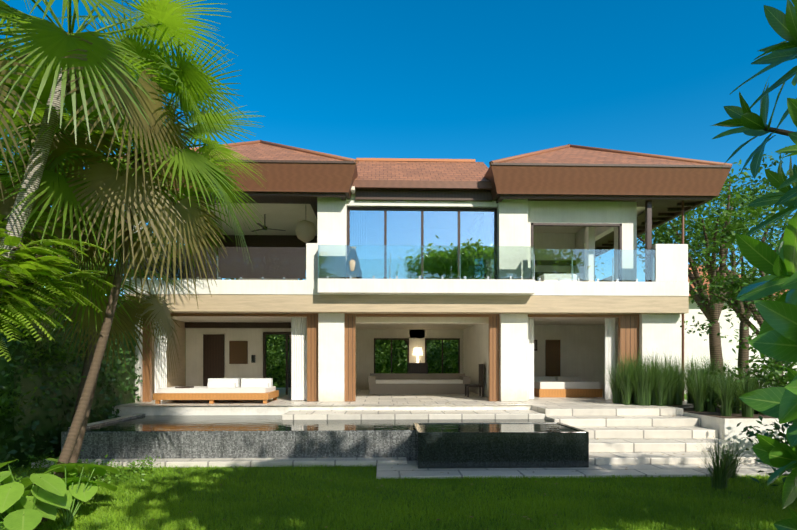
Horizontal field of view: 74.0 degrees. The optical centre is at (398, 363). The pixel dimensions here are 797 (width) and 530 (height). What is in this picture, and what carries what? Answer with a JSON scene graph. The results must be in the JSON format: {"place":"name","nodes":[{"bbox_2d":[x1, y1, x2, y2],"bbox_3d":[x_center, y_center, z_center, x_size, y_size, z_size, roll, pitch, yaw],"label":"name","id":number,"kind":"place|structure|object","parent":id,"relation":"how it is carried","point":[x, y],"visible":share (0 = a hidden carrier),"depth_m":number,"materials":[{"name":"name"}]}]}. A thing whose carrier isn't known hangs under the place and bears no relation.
{"place":"outdoors","nodes":[
{"label":"outdoors","id":0,"kind":"place"},
{"bbox_2d":[114,224,234,297],"bbox_3d":[-12.273,-3.670,28.583,12.383,11.846,9.006,0,0,-2],"label":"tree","id":1,"kind":"object","parent":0,"point":[178,278],"depth_m":29.71,"materials":[{"name":"green plant"}]},
{"bbox_2d":[221,278,302,387],"bbox_3d":[-6.070,-3.423,31.003,12.229,11.392,8.984,0,0,-2],"label":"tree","id":2,"kind":"object","parent":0,"point":[289,371],"depth_m":32.20,"materials":[{"name":"green plant"}]},
{"bbox_2d":[0,394,796,529],"bbox_3d":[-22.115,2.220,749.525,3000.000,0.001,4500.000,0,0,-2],"label":"lawn","id":3,"kind":"structure","parent":0,"point":[323,477],"depth_m":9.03,"materials":[{"name":"green plant"}]},
{"bbox_2d":[0,321,86,426],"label":"shrubs","id":4,"kind":"object","parent":3,"relation":"on","point":[4,400],"visible":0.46,"depth_m":11.63,"materials":[{"name":"green plant"}]},
{"bbox_2d":[0,211,113,361],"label":"fronds","id":5,"kind":"object","parent":3,"relation":"on","point":[30,271],"depth_m":6.51,"materials":[{"name":"green plant"}]},
{"bbox_2d":[0,458,118,529],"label":"taro plant","id":6,"kind":"object","parent":3,"relation":"on","point":[51,492],"visible":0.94,"depth_m":6.61,"materials":[{"name":"green plant"}]},
{"bbox_2d":[0,279,142,470],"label":"tall hedge","id":7,"kind":"object","parent":3,"relation":"on","point":[46,425],"visible":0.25,"depth_m":12.27,"materials":[{"name":"green plant"}]},
{"bbox_2d":[0,138,156,323],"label":"palm","id":8,"kind":"object","parent":3,"relation":"on","point":[103,264],"depth_m":11.56,"materials":[{"name":"green plant"}]},
{"bbox_2d":[0,450,160,529],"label":"plants","id":9,"kind":"object","parent":3,"relation":"on","point":[17,478],"visible":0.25,"depth_m":10.08,"materials":[{"name":"green plant"}]},
{"bbox_2d":[0,35,164,254],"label":"tree","id":10,"kind":"object","parent":3,"relation":"on","point":[18,128],"depth_m":16.11,"materials":[{"name":"green plant"}]},
{"bbox_2d":[0,41,166,305],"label":"palm","id":11,"kind":"object","parent":3,"relation":"on","point":[62,189],"depth_m":7.04,"materials":[{"name":"green plant"}]},
{"bbox_2d":[8,85,220,420],"bbox_3d":[-6.902,-2.386,13.241,5.128,9.262,4.694,0,0,-2],"label":"palm","id":12,"kind":"object","parent":3,"relation":"on","point":[86,367],"depth_m":12.76,"materials":[{"name":"green plant"}]},
{"bbox_2d":[33,212,202,462],"bbox_3d":[-5.258,-0.392,9.759,3.235,5.268,3.423,0,0,-2],"label":"palm","id":13,"kind":"object","parent":3,"relation":"on","point":[89,317],"depth_m":9.40,"materials":[{"name":"green plant"}]},
{"bbox_2d":[0,0,252,294],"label":"palm","id":14,"kind":"object","parent":3,"relation":"on","point":[140,104],"depth_m":6.48,"materials":[{"name":"green plant"}]},
{"bbox_2d":[0,2,266,523],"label":"palm","id":15,"kind":"object","parent":3,"relation":"on","point":[182,221],"depth_m":7.57,"materials":[{"name":"green plant"}]},
{"bbox_2d":[122,296,691,387],"bbox_3d":[0.154,-1.360,37.867,50.848,7.735,5.498,0,0,-2],"label":"hedge","id":16,"kind":"object","parent":3,"relation":"on","point":[276,358],"visible":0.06,"depth_m":38.05,"materials":[{"name":"green plant"}]},
{"bbox_2d":[31,405,791,478],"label":"pool steps","id":17,"kind":"structure","parent":3,"relation":"on","point":[628,444],"depth_m":11.73,"materials":[{"name":"stone"}]},
{"bbox_2d":[86,415,576,431],"bbox_3d":[-1.617,1.468,13.158,11.200,0.065,4.500,0,0,-2],"label":"water surface","id":18,"kind":"object","parent":17,"relation":"in","point":[212,423],"visible":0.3,"depth_m":12.79,"materials":[{"name":"liquid"}]},
{"bbox_2d":[112,388,718,416],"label":"floor","id":19,"kind":"structure","parent":3,"relation":"on","point":[365,400],"depth_m":15.72,"materials":[{"name":"stone"}]},
{"bbox_2d":[153,214,602,403],"bbox_3d":[-0.109,-2.105,20.434,14.850,6.650,8.644,0,0,-2],"label":"furniture","id":20,"kind":"object","parent":19,"relation":"on","point":[417,378],"visible":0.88,"depth_m":19.08,"materials":[{"name":"white fabric"}]},
{"bbox_2d":[124,186,688,401],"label":"wall","id":21,"kind":"structure","parent":19,"relation":"on","point":[582,347],"depth_m":17.18,"materials":[{"name":"white paint"}]},
{"bbox_2d":[154,317,614,400],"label":"curtains","id":22,"kind":"object","parent":21,"relation":"attached to","point":[298,358],"visible":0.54,"depth_m":17.21,"materials":[{"name":"white fabric"}]},
{"bbox_2d":[126,253,653,281],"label":"railing posts","id":23,"kind":"object","parent":21,"relation":"attached to","point":[460,268],"visible":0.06,"depth_m":16.29,"materials":[{"name":"silver metal"}]},
{"bbox_2d":[126,210,654,279],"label":"glass panels","id":24,"kind":"object","parent":21,"relation":"attached to","point":[441,252],"visible":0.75,"depth_m":17.17,"materials":[{"name":"clear glass"}]},
{"bbox_2d":[132,275,655,281],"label":"glass clamps","id":25,"kind":"object","parent":21,"relation":"attached to","point":[510,277],"visible":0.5,"depth_m":16.30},
{"bbox_2d":[143,190,651,401],"bbox_3d":[-0.259,-2.230,20.751,16.470,6.900,8.198,0,0,-2],"label":"house woodwork","id":26,"kind":"object","parent":21,"relation":"attached to","point":[213,346],"visible":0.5,"depth_m":17.15,"materials":[{"name":"brown wood"}]},
{"bbox_2d":[124,294,688,321],"bbox_3d":[0.234,-1.865,21.677,17.610,0.530,10.380,0,0,-2],"label":"fascia band","id":27,"kind":"object","parent":21,"relation":"attached to","point":[373,304],"visible":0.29,"depth_m":16.52,"materials":[{"name":"beige paint"}]},
{"bbox_2d":[115,140,731,257],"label":"roof","id":28,"kind":"structure","parent":21,"relation":"on","point":[667,191],"depth_m":16.56,"materials":[{"name":"tile"}]},
{"bbox_2d":[611,355,754,489],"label":"grasses","id":29,"kind":"object","parent":3,"relation":"on","point":[724,472],"visible":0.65,"depth_m":13.21,"materials":[{"name":"green plant"}]},
{"bbox_2d":[603,159,794,378],"bbox_3d":[13.224,-3.174,23.288,8.736,10.843,8.086,0,0,-2],"label":"tree","id":30,"kind":"object","parent":3,"relation":"on","point":[730,228],"depth_m":22.07,"materials":[{"name":"green plant"}]},
{"bbox_2d":[662,148,796,404],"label":"tree","id":31,"kind":"object","parent":3,"relation":"on","point":[755,190],"depth_m":27.77,"materials":[{"name":"green plant"}]},
{"bbox_2d":[680,225,789,386],"bbox_3d":[12.456,-1.068,17.525,6.165,6.587,4.985,0,0,-2],"label":"tree","id":32,"kind":"object","parent":3,"relation":"on","point":[734,287],"depth_m":17.49,"materials":[{"name":"green plant"}]},
{"bbox_2d":[703,324,796,485],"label":"shrubs","id":33,"kind":"object","parent":3,"relation":"on","point":[773,373],"visible":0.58,"depth_m":13.21,"materials":[{"name":"green plant"}]},
{"bbox_2d":[712,0,796,529],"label":"broadleaf tree","id":34,"kind":"object","parent":3,"relation":"on","point":[776,338],"depth_m":2.42,"materials":[{"name":"green plant"}]},
{"bbox_2d":[0,0,796,295],"label":"sky","id":35,"kind":"structure","parent":0,"point":[485,81],"materials":[{"name":"blue"}]},
{"bbox_2d":[120,158,731,405],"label":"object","id":36,"kind":"object","parent":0,"point":[527,164],"visible":0.71,"depth_m":16.19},
{"bbox_2d":[404,340,457,372],"bbox_3d":[0.625,-2.776,32.570,12.709,10.058,10.235,0,0,-2],"label":"tree","id":37,"kind":"object","parent":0,"point":[406,341],"depth_m":33.49,"materials":[{"name":"green plant"}]},
{"bbox_2d":[600,348,781,416],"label":"terrace grasses","id":38,"kind":"object","parent":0,"point":[669,391],"depth_m":15.30,"materials":[{"name":"green plant"}]},
{"bbox_2d":[680,264,796,393],"bbox_3d":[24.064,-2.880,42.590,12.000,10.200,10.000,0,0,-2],"label":"boundary wall","id":39,"kind":"structure","parent":0,"point":[696,344],"depth_m":38.54,"materials":[{"name":"white paint"}]}
]}

